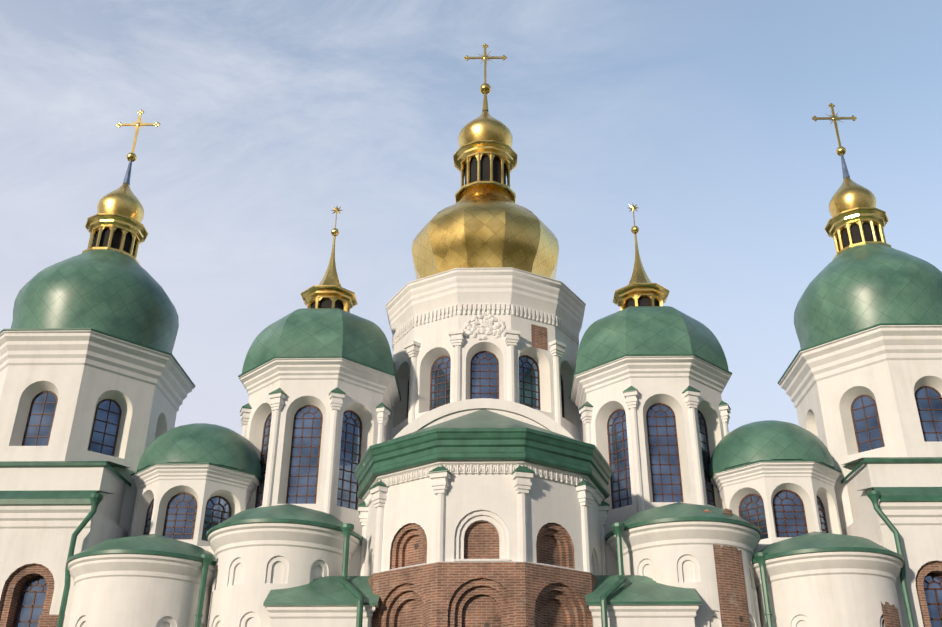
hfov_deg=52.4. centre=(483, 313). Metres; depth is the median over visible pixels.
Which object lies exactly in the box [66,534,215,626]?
apse
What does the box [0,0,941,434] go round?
sky
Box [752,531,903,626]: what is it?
apse
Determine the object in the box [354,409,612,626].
central apse
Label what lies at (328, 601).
annex
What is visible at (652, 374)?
tower
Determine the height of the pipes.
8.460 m
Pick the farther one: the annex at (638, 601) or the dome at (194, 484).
the dome at (194, 484)
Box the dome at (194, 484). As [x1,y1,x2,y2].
[130,423,260,545]
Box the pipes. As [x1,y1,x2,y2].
[56,490,914,626]
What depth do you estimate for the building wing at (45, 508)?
29.40 m
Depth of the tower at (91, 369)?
34.16 m
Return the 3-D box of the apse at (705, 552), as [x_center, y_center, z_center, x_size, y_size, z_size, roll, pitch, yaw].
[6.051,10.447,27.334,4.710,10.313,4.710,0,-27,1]
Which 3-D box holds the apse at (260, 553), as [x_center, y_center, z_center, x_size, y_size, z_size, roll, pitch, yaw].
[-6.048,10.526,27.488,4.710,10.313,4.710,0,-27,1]
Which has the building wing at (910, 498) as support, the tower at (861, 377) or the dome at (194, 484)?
the tower at (861, 377)
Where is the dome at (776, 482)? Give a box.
[709,420,841,543]
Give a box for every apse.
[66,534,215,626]
[206,504,361,626]
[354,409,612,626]
[605,502,761,626]
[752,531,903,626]
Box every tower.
[0,109,194,536]
[238,206,400,536]
[385,44,585,441]
[569,204,732,534]
[778,103,941,534]
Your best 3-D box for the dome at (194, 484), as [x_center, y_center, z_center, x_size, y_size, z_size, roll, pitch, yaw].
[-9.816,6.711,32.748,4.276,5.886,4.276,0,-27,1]
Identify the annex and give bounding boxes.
[263,576,379,626]
[585,575,701,626]
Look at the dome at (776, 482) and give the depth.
31.36 m
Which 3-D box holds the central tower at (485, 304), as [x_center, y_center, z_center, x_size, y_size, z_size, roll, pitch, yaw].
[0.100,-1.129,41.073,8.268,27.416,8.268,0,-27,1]
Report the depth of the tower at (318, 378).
33.49 m

